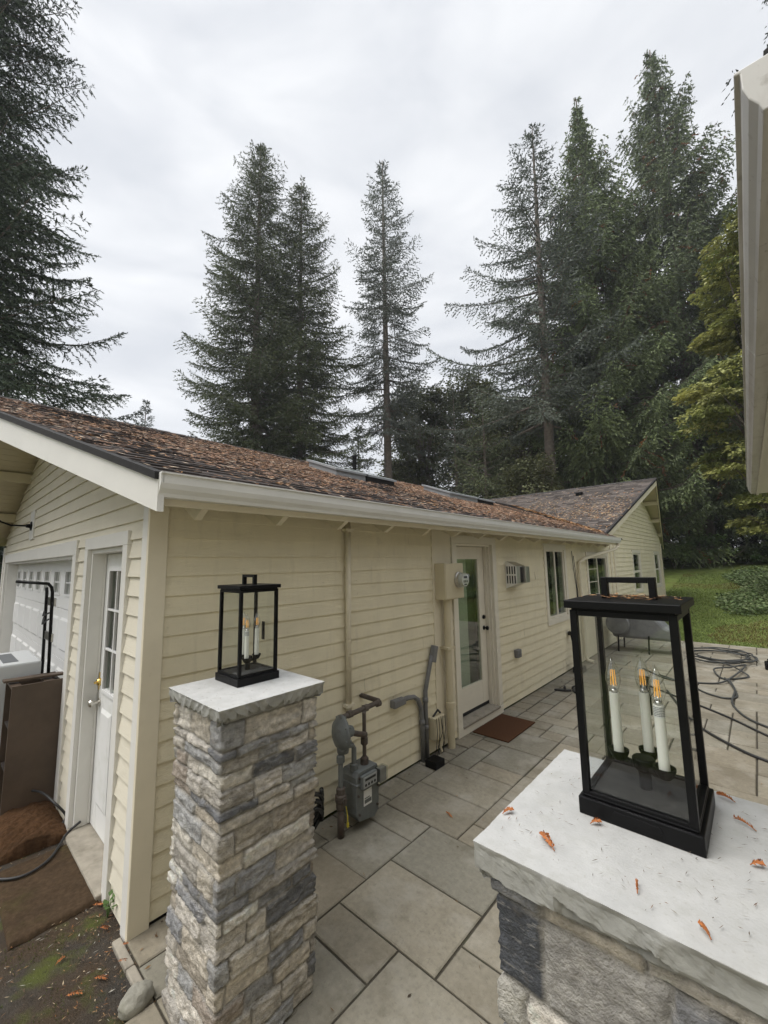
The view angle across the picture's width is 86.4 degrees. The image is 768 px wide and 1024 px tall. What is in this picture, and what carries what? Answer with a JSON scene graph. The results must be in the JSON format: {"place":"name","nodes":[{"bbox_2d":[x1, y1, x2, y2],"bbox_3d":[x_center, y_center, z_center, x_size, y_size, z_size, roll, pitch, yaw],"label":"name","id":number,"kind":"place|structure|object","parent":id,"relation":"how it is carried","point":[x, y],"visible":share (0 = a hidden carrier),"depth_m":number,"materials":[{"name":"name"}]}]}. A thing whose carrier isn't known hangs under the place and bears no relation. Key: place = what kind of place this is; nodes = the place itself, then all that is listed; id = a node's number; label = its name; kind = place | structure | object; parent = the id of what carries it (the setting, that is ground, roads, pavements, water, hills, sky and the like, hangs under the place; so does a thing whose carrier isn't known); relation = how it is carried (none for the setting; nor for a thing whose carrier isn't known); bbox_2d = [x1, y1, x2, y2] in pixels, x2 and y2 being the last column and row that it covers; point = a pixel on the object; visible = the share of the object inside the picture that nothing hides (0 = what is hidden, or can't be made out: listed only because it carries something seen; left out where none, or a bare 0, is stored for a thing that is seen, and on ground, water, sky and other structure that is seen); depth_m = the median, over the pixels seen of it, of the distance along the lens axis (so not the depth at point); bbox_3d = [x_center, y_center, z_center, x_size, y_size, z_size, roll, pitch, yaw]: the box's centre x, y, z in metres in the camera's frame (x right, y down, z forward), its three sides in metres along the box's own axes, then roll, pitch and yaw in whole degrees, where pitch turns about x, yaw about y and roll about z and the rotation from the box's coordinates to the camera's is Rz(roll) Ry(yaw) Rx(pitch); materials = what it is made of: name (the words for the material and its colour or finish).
{"place":"outdoors","nodes":[
{"label":"outdoors","id":0,"kind":"place"},
{"bbox_2d":[0,805,166,1023],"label":"driveway","id":1,"kind":"structure","parent":0,"point":[40,977],"depth_m":2.14,"materials":[{"name":"soil"}]},
{"bbox_2d":[0,650,40,739],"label":"white appliance","id":2,"kind":"object","parent":1,"relation":"on","point":[15,664],"visible":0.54,"depth_m":3.91,"materials":[{"name":"white plastic"}]},
{"bbox_2d":[0,671,62,815],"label":"wooden cabinet","id":3,"kind":"object","parent":1,"relation":"on","point":[29,734],"visible":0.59,"depth_m":3.59,"materials":[{"name":"brown wood"}]},
{"bbox_2d":[2,671,62,683],"bbox_3d":[-3.240,1.531,3.786,0.442,0.018,0.099,5,-9,-38],"label":"loose board","id":4,"kind":"object","parent":3,"relation":"on","point":[25,678],"visible":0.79,"depth_m":3.76,"materials":[{"name":"brown wood"}]},
{"bbox_2d":[0,800,66,865],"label":"doormat","id":5,"kind":"object","parent":1,"relation":"on","point":[33,827],"visible":0.96,"depth_m":3.19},
{"bbox_2d":[31,789,64,822],"bbox_3d":[-2.902,2.483,3.477,0.640,0.186,0.061,-4,-8,22],"label":"power cable","id":6,"kind":"object","parent":5,"relation":"on","point":[59,807],"visible":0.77,"depth_m":3.40,"materials":[{"name":"black rubber"}]},
{"bbox_2d":[15,580,56,673],"bbox_3d":[-3.483,1.664,3.996,0.524,1.989,0.356,-7,-10,42],"label":"hand truck","id":7,"kind":"object","parent":1,"relation":"on","point":[51,600],"visible":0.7,"depth_m":4.00,"materials":[{"name":"metal"}]},
{"bbox_2d":[0,821,80,880],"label":"power cable","id":8,"kind":"object","parent":1,"relation":"on","point":[41,865],"visible":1,"depth_m":2.87,"materials":[{"name":"black rubber"}]},
{"bbox_2d":[0,844,98,950],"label":"doormat","id":9,"kind":"object","parent":1,"relation":"on","point":[55,889],"visible":0.97,"depth_m":2.62,"materials":[{"name":"brown fabric"}]},
{"bbox_2d":[0,932,100,1023],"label":"moss","id":10,"kind":"object","parent":1,"relation":"on","point":[47,961],"visible":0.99,"depth_m":2.22,"materials":[{"name":"green plant"}]},
{"bbox_2d":[66,989,83,995],"bbox_3d":[-1.532,2.385,2.028,0.079,0.016,0.028,0,-7,-8],"label":"dry leaf","id":11,"kind":"object","parent":1,"relation":"on","point":[77,992],"visible":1,"depth_m":2.02,"materials":[{"name":"brown plant"}]},
{"bbox_2d":[0,845,155,1023],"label":"driveway litter","id":12,"kind":"object","parent":1,"relation":"on","point":[76,964],"visible":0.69,"depth_m":2.15,"materials":[{"name":"brown plant"}]},
{"bbox_2d":[95,974,108,979],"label":"dry leaf","id":13,"kind":"object","parent":1,"relation":"on","point":[102,977],"visible":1,"depth_m":2.10,"materials":[{"name":"brown plant"}]},
{"bbox_2d":[103,889,116,917],"bbox_3d":[-1.669,2.410,2.498,0.084,0.109,0.178,4,-9,-37],"label":"weed","id":14,"kind":"object","parent":1,"relation":"on","point":[106,902],"visible":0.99,"depth_m":2.51,"materials":[{"name":"green plant"}]},
{"bbox_2d":[112,938,152,1007],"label":"patio kerb","id":15,"kind":"structure","parent":1,"relation":"on","point":[130,970],"depth_m":2.18,"materials":[{"name":"concrete"}]},
{"bbox_2d":[117,979,154,1021],"bbox_3d":[-1.192,2.348,1.965,0.114,0.110,0.151,-7,-10,42],"label":"rock","id":16,"kind":"object","parent":1,"relation":"on","point":[136,999],"visible":0.98,"depth_m":1.94,"materials":[{"name":"grey stone"}]},
{"bbox_2d":[0,0,767,554],"label":"sky","id":17,"kind":"structure","parent":0,"point":[439,91],"materials":[{"name":"white"}]},
{"bbox_2d":[125,638,767,1023],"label":"patio","id":18,"kind":"structure","parent":0,"point":[424,926],"depth_m":3.00,"materials":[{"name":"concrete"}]},
{"bbox_2d":[161,668,324,1023],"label":"stone pillar","id":19,"kind":"structure","parent":18,"relation":"on","point":[241,917],"depth_m":1.89,"materials":[{"name":"grey stone"}]},
{"bbox_2d":[215,574,280,687],"bbox_3d":[-0.766,0.643,2.310,0.254,0.574,0.254,-7,-10,42],"label":"pillar lantern","id":20,"kind":"object","parent":19,"relation":"on","point":[240,674],"visible":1,"depth_m":2.27,"materials":[{"name":"black metal"}]},
{"bbox_2d":[312,787,323,830],"bbox_3d":[-0.561,2.242,3.004,0.133,0.365,0.292,-7,-10,42],"label":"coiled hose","id":21,"kind":"object","parent":18,"relation":"on","point":[318,808],"visible":0.39,"depth_m":3.06,"materials":[{"name":"black plastic"}]},
{"bbox_2d":[425,755,444,770],"bbox_3d":[0.527,2.590,4.227,0.140,0.070,0.160,-7,-10,42],"label":"flood light","id":22,"kind":"object","parent":18,"relation":"on","point":[435,762],"visible":1,"depth_m":4.19,"materials":[{"name":"black plastic"}]},
{"bbox_2d":[141,665,736,1023],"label":"paving litter","id":23,"kind":"object","parent":18,"relation":"on","point":[148,966],"visible":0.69,"depth_m":2.41,"materials":[{"name":"brown plant"}]},
{"bbox_2d":[473,714,534,742],"bbox_3d":[1.525,2.717,5.163,0.470,0.013,0.780,-7,-10,42],"label":"doormat","id":24,"kind":"object","parent":18,"relation":"on","point":[505,728],"visible":1,"depth_m":5.12,"materials":[{"name":"brown fabric"}]},
{"bbox_2d":[554,686,570,691],"bbox_3d":[2.880,2.838,6.589,0.257,0.082,0.116,-3,-7,13],"label":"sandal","id":25,"kind":"object","parent":18,"relation":"on","point":[562,689],"visible":1,"depth_m":6.56,"materials":[{"name":"black rubber"}]},
{"bbox_2d":[568,631,585,672],"bbox_3d":[3.637,2.649,7.740,0.250,0.730,0.280,-7,-10,42],"label":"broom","id":26,"kind":"object","parent":18,"relation":"on","point":[583,666],"visible":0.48,"depth_m":7.67,"materials":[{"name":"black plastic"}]},
{"bbox_2d":[473,749,767,1023],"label":"stone pillar","id":27,"kind":"structure","parent":18,"relation":"on","point":[579,942],"depth_m":0.80,"materials":[{"name":"grey stone"}]},
{"bbox_2d":[502,806,513,813],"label":"cedar sprig","id":28,"kind":"object","parent":27,"relation":"on","point":[508,808],"visible":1,"depth_m":1.01,"materials":[{"name":"orange plant"}]},
{"bbox_2d":[539,830,554,850],"bbox_3d":[0.362,0.724,0.904,0.024,0.015,0.057,0,-7,-7],"label":"cedar sprig","id":29,"kind":"object","parent":27,"relation":"on","point":[546,835],"visible":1,"depth_m":0.91,"materials":[{"name":"orange plant"}]},
{"bbox_2d":[590,817,601,823],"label":"cedar sprig","id":30,"kind":"object","parent":27,"relation":"on","point":[595,820],"visible":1,"depth_m":0.96,"materials":[{"name":"orange plant"}]},
{"bbox_2d":[500,759,765,941],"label":"cap litter","id":31,"kind":"object","parent":27,"relation":"on","point":[651,854],"visible":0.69,"depth_m":0.86,"materials":[{"name":"brown plant"}]},
{"bbox_2d":[563,577,714,857],"bbox_3d":[0.656,0.459,1.059,0.254,0.574,0.254,-7,-10,42],"label":"pillar lantern","id":32,"kind":"object","parent":27,"relation":"on","point":[643,792],"visible":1,"depth_m":1.01,"materials":[{"name":"black metal"}]},
{"bbox_2d":[592,593,681,599],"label":"lid litter","id":33,"kind":"object","parent":32,"relation":"on","point":[633,595],"visible":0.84,"depth_m":1.08,"materials":[{"name":"brown plant"}]},
{"bbox_2d":[698,919,711,939],"bbox_3d":[0.533,0.691,0.678,0.010,0.016,0.025,-1,-7,2],"label":"cedar sprig","id":34,"kind":"object","parent":27,"relation":"on","point":[702,924],"visible":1,"depth_m":0.68,"materials":[{"name":"orange plant"}]},
{"bbox_2d":[716,791,734,801],"bbox_3d":[0.883,0.733,1.056,0.013,0.017,0.041,4,-9,-32],"label":"cedar sprig","id":35,"kind":"object","parent":27,"relation":"on","point":[721,793],"visible":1,"depth_m":1.06,"materials":[{"name":"brown plant"}]},
{"bbox_2d":[733,815,756,831],"bbox_3d":[0.839,0.720,0.952,0.008,0.016,0.050,1,-8,-15],"label":"cedar sprig","id":36,"kind":"object","parent":27,"relation":"on","point":[744,821],"visible":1,"depth_m":0.95,"materials":[{"name":"brown plant"}]},
{"bbox_2d":[750,859,766,866],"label":"cedar sprig","id":37,"kind":"object","parent":27,"relation":"on","point":[760,862],"visible":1,"depth_m":0.82,"materials":[{"name":"orange plant"}]},
{"bbox_2d":[606,618,670,654],"bbox_3d":[5.909,2.687,9.337,1.369,0.983,0.670,-7,-10,42],"label":"propane tank","id":38,"kind":"object","parent":18,"relation":"on","point":[648,630],"visible":0.62,"depth_m":9.20,"materials":[{"name":"white metal"}]},
{"bbox_2d":[643,657,749,683],"bbox_3d":[5.870,2.911,7.546,2.120,0.078,1.225,2,-8,-24],"label":"garden hose","id":39,"kind":"object","parent":18,"relation":"on","point":[734,675],"visible":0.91,"depth_m":7.22,"materials":[{"name":"grey rubber"}]},
{"bbox_2d":[659,674,737,698],"bbox_3d":[5.163,2.821,6.653,0.973,0.056,1.171,-4,-8,24],"label":"garden hose","id":40,"kind":"object","parent":18,"relation":"on","point":[725,678],"visible":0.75,"depth_m":6.27,"materials":[{"name":"grey rubber"}]},
{"bbox_2d":[650,685,767,736],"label":"garden hose","id":41,"kind":"object","parent":18,"relation":"on","point":[752,728],"visible":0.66,"depth_m":5.31,"materials":[{"name":"black rubber"}]},
{"bbox_2d":[666,690,767,762],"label":"garden hose","id":42,"kind":"object","parent":18,"relation":"on","point":[730,744],"visible":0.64,"depth_m":4.53,"materials":[{"name":"black rubber"}]},
{"bbox_2d":[694,647,757,663],"bbox_3d":[6.976,2.985,8.515,1.213,0.114,1.570,-7,-10,42],"label":"garden hose","id":43,"kind":"object","parent":18,"relation":"on","point":[736,652],"visible":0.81,"depth_m":8.32,"materials":[{"name":"grey rubber"}]},
{"bbox_2d":[729,679,767,727],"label":"garden hose","id":44,"kind":"object","parent":18,"relation":"on","point":[739,712],"visible":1,"depth_m":5.53,"materials":[{"name":"grey rubber"}]},
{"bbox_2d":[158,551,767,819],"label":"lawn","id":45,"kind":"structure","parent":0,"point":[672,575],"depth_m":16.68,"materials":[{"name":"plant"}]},
{"bbox_2d":[2,289,51,399],"bbox_3d":[-15.317,-10.174,-3.096,82.579,26.188,43.325,-7,-10,42],"label":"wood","id":46,"kind":"object","parent":45,"relation":"on","point":[21,356],"visible":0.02,"depth_m":31.03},
{"bbox_2d":[0,0,143,581],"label":"fir tree","id":47,"kind":"object","parent":45,"relation":"on","point":[19,171],"visible":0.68,"depth_m":12.71,"materials":[{"name":"green plant"}]},
{"bbox_2d":[134,400,154,428],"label":"fir tree","id":48,"kind":"object","parent":45,"relation":"on","point":[147,402],"visible":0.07,"depth_m":53.33,"materials":[{"name":"green plant"}]},
{"bbox_2d":[173,139,325,459],"bbox_3d":[-8.786,-10.264,27.339,10.862,32.377,10.361,-7,-10,42],"label":"fir tree","id":49,"kind":"object","parent":45,"relation":"on","point":[251,376],"visible":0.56,"depth_m":26.04,"materials":[{"name":"green plant"}]},
{"bbox_2d":[209,176,377,470],"bbox_3d":[-5.812,-10.098,29.192,11.863,31.862,10.847,-7,-10,42],"label":"fir tree","id":50,"kind":"object","parent":45,"relation":"on","point":[317,383],"visible":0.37,"depth_m":28.61,"materials":[{"name":"green plant"}]},
{"bbox_2d":[0,395,665,945],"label":"house","id":51,"kind":"structure","parent":45,"relation":"on","point":[132,559],"depth_m":3.61,"materials":[{"name":"beige paint"}]},
{"bbox_2d":[0,510,36,539],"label":"barn light","id":52,"kind":"object","parent":51,"relation":"attached to","point":[31,525],"visible":1,"depth_m":5.63,"materials":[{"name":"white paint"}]},
{"bbox_2d":[0,540,79,809],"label":"garage door","id":53,"kind":"structure","parent":51,"relation":"in","point":[21,605],"depth_m":5.37,"materials":[{"name":"white paint"}]},
{"bbox_2d":[63,530,131,905],"bbox_3d":[-2.072,1.391,3.219,1.160,2.405,0.435,-7,-10,42],"label":"entry door","id":54,"kind":"structure","parent":51,"relation":"in","point":[95,737],"depth_m":3.33,"materials":[{"name":"white paint"}]},
{"bbox_2d":[0,396,616,536],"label":"roof litter","id":55,"kind":"object","parent":51,"relation":"on","point":[473,505],"visible":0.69,"depth_m":4.96,"materials":[{"name":"brown plant"}]},
{"bbox_2d":[332,693,386,838],"bbox_3d":[-0.233,2.096,3.422,0.421,0.913,0.567,-7,-10,42],"label":"gas meter","id":56,"kind":"object","parent":51,"relation":"attached to","point":[357,793],"visible":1,"depth_m":3.26,"materials":[{"name":"grey paint"}]},
{"bbox_2d":[363,771,376,788],"bbox_3d":[-0.109,2.147,3.275,0.007,0.080,0.150,-7,-10,42],"label":"index window","id":57,"kind":"structure","parent":56,"relation":"in","point":[370,779],"depth_m":3.27,"materials":[{"name":"white plastic"}]},
{"bbox_2d":[390,645,437,762],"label":"grey conduits","id":58,"kind":"object","parent":51,"relation":"attached to","point":[396,703],"visible":0.95,"depth_m":4.36,"materials":[{"name":"plastic"}]},
{"bbox_2d":[429,709,445,755],"bbox_3d":[0.601,2.427,4.504,0.114,0.483,0.200,-7,-10,42],"label":"cable box","id":59,"kind":"object","parent":51,"relation":"attached to","point":[437,726],"visible":0.98,"depth_m":4.47,"materials":[{"name":"beige paint"}]},
{"bbox_2d":[434,563,468,748],"bbox_3d":[0.854,1.652,4.770,0.285,2.095,0.405,-7,-10,42],"label":"electric meter","id":60,"kind":"object","parent":51,"relation":"attached to","point":[451,580],"visible":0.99,"depth_m":4.76,"materials":[{"name":"beige paint"}]},
{"bbox_2d":[450,535,503,738],"bbox_3d":[1.168,1.553,5.523,0.280,2.440,1.170,-7,-10,42],"label":"patio door","id":61,"kind":"structure","parent":51,"relation":"in","point":[478,702],"depth_m":5.70,"materials":[{"name":"white paint"}]},
{"bbox_2d":[505,561,529,588],"bbox_3d":[2.048,0.959,6.260,0.228,0.413,0.350,-7,-10,42],"label":"air conditioner","id":62,"kind":"object","parent":51,"relation":"attached to","point":[517,574],"visible":1,"depth_m":6.19,"materials":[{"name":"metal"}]},
{"bbox_2d":[514,649,521,657],"bbox_3d":[2.037,2.142,6.186,0.079,0.120,0.140,-7,-10,42],"label":"outdoor outlet","id":63,"kind":"object","parent":51,"relation":"attached to","point":[517,653],"visible":1,"depth_m":6.15,"materials":[{"name":"grey plastic"}]},
{"bbox_2d":[527,543,569,625],"bbox_3d":[3.047,1.368,7.931,0.632,1.580,1.260,-7,-10,42],"label":"window","id":64,"kind":"structure","parent":51,"relation":"in","point":[554,555],"depth_m":8.00,"materials":[{"name":"white paint"}]},
{"bbox_2d":[512,505,604,532],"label":"roof litter","id":65,"kind":"object","parent":51,"relation":"on","point":[562,520],"visible":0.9,"depth_m":12.24,"materials":[{"name":"brown plant"}]},
{"bbox_2d":[496,485,633,528],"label":"roof litter","id":66,"kind":"object","parent":51,"relation":"on","point":[585,507],"visible":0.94,"depth_m":12.85,"materials":[{"name":"brown plant"}]},
{"bbox_2d":[571,551,577,596],"bbox_3d":[3.964,1.474,8.462,0.019,1.331,0.182,-7,-10,42],"label":"hanging cable","id":67,"kind":"object","parent":51,"relation":"hanging from","point":[574,573],"visible":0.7,"depth_m":8.47,"materials":[{"name":"black rubber"}]},
{"bbox_2d":[585,552,610,594],"bbox_3d":[4.928,1.681,9.983,0.632,1.490,1.920,-7,-10,42],"label":"window","id":68,"kind":"structure","parent":51,"relation":"in","point":[597,567],"depth_m":10.41,"materials":[{"name":"white paint"}]},
{"bbox_2d":[615,550,643,593],"bbox_3d":[7.884,1.929,13.262,0.632,1.480,1.320,-7,-10,42],"label":"window","id":69,"kind":"structure","parent":51,"relation":"in","point":[636,557],"depth_m":13.13,"materials":[{"name":"white paint"}]},
{"bbox_2d":[644,551,662,587],"bbox_3d":[10.327,2.227,15.944,0.632,1.480,1.320,-7,-10,42],"label":"window","id":70,"kind":"structure","parent":51,"relation":"in","point":[656,554],"depth_m":15.84,"materials":[{"name":"white paint"}]},
{"bbox_2d":[342,426,373,471],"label":"hemlock tree","id":71,"kind":"object","parent":45,"relation":"on","point":[364,464],"visible":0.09,"depth_m":32.10,"materials":[{"name":"green plant"}]},
{"bbox_2d":[326,159,441,478],"bbox_3d":[0.290,-11.878,31.834,8.585,34.800,9.077,-2,-7,10],"label":"fir tree","id":72,"kind":"object","parent":45,"relation":"on","point":[385,268],"visible":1,"depth_m":31.19,"materials":[{"name":"green plant"}]},
{"bbox_2d":[374,382,462,487],"bbox_3d":[2.670,-3.114,37.110,9.523,17.295,8.804,-7,-10,42],"label":"alder tree","id":73,"kind":"object","parent":45,"relation":"on","point":[409,469],"visible":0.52,"depth_m":35.97,"materials":[{"name":"green plant"}]},
{"bbox_2d":[392,424,450,482],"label":"alder tree","id":74,"kind":"object","parent":45,"relation":"on","point":[438,454],"visible":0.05,"depth_m":42.31,"materials":[{"name":"green plant"}]},
{"bbox_2d":[424,389,490,497],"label":"hemlock tree","id":75,"kind":"object","parent":45,"relation":"on","point":[453,459],"visible":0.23,"depth_m":31.01,"materials":[{"name":"green plant"}]},
{"bbox_2d":[427,368,514,496],"bbox_3d":[8.151,-3.998,36.836,9.925,18.227,8.742,-7,-10,42],"label":"alder tree","id":76,"kind":"object","parent":45,"relation":"on","point":[469,385],"visible":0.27,"depth_m":36.64,"materials":[{"name":"green plant"}]},
{"bbox_2d":[447,384,524,498],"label":"hemlock tree","id":77,"kind":"object","parent":45,"relation":"on","point":[486,487],"visible":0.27,"depth_m":26.10,"materials":[{"name":"green plant"}]},
{"bbox_2d":[492,426,538,497],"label":"alder tree","id":78,"kind":"object","parent":45,"relation":"on","point":[515,455],"depth_m":37.01,"materials":[{"name":"green plant"}]},
{"bbox_2d":[474,393,564,498],"bbox_3d":[11.474,-2.467,32.669,8.836,14.200,7.878,-7,-10,42],"label":"alder tree","id":79,"kind":"object","parent":45,"relation":"on","point":[520,453],"visible":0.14,"depth_m":32.76,"materials":[{"name":"green plant"}]},
{"bbox_2d":[495,451,563,497],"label":"shrubby tree","id":80,"kind":"object","parent":45,"relation":"on","point":[540,478],"visible":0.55,"depth_m":22.67,"materials":[{"name":"green plant"}]},
{"bbox_2d":[425,122,648,485],"bbox_3d":[9.052,-10.976,25.879,12.844,30.824,10.961,-7,-10,42],"label":"fir tree","id":81,"kind":"object","parent":45,"relation":"on","point":[545,403],"visible":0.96,"depth_m":24.89,"materials":[{"name":"green plant"}]},
{"bbox_2d":[510,96,734,569],"bbox_3d":[14.557,-13.275,28.150,11.677,34.936,12.381,-1,-7,-3],"label":"cedar tree","id":82,"kind":"object","parent":45,"relation":"on","point":[610,453],"visible":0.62,"depth_m":25.24,"materials":[{"name":"green plant"}]},
{"bbox_2d":[661,540,697,568],"bbox_3d":[17.863,2.714,25.019,2.578,1.943,2.502,0,-7,-11],"label":"garden shrub","id":83,"kind":"object","parent":45,"relation":"on","point":[688,548],"visible":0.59,"depth_m":24.39,"materials":[{"name":"green plant"}]},
{"bbox_2d":[604,49,767,562],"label":"cedar tree","id":84,"kind":"object","parent":45,"relation":"on","point":[693,229],"visible":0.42,"depth_m":27.65,"materials":[{"name":"green plant"}]},
{"bbox_2d":[677,529,745,567],"bbox_3d":[19.513,2.238,24.789,3.012,2.605,3.357,2,-8,-21],"label":"garden shrub","id":85,"kind":"object","parent":45,"relation":"on","point":[702,541],"visible":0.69,"depth_m":24.48,"materials":[{"name":"green plant"}]},
{"bbox_2d":[667,285,767,561],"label":"fir tree","id":86,"kind":"object","parent":45,"relation":"on","point":[741,544],"visible":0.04,"depth_m":27.37,"materials":[{"name":"green plant"}]},
{"bbox_2d":[670,202,767,535],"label":"maple tree","id":87,"kind":"object","parent":45,"relation":"on","point":[723,394],"visible":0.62,"depth_m":15.67,"materials":[{"name":"green plant"}]},
{"bbox_2d":[681,428,767,557],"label":"maple tree","id":88,"kind":"object","parent":45,"relation":"on","point":[728,507],"visible":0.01,"depth_m":26.98,"materials":[{"name":"green plant"}]},
{"bbox_2d":[713,565,767,615],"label":"ground cover","id":89,"kind":"object","parent":45,"relation":"on","point":[747,575],"visible":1,"depth_m":15.32,"materials":[{"name":"green plant"}]},
{"bbox_2d":[721,0,767,171],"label":"fir tree","id":90,"kind":"object","parent":45,"relation":"on","point":[727,83],"visible":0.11,"depth_m":14.77,"materials":[{"name":"green plant"}]},
{"bbox_2d":[727,542,767,563],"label":"garden shrub","id":91,"kind":"object","parent":45,"relation":"on","point":[749,552],"visible":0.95,"depth_m":24.06,"materials":[{"name":"green plant"}]},
{"bbox_2d":[734,47,767,494],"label":"neighbouring house","id":92,"kind":"structure","parent":45,"relation":"on","point":[751,105],"depth_m":1.35,"materials":[{"name":"beige metal"}]},
{"bbox_2d":[747,510,767,554],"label":"fir tree","id":93,"kind":"object","parent":45,"relation":"on","point":[756,515],"visible":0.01,"depth_m":25.65,"materials":[{"name":"green plant"}]},
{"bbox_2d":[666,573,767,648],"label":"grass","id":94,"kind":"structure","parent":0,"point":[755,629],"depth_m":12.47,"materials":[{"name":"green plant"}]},
{"bbox_2d":[764,659,767,669],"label":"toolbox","id":95,"kind":"object","parent":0,"point":[766,664],"visible":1,"depth_m":7.60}
]}

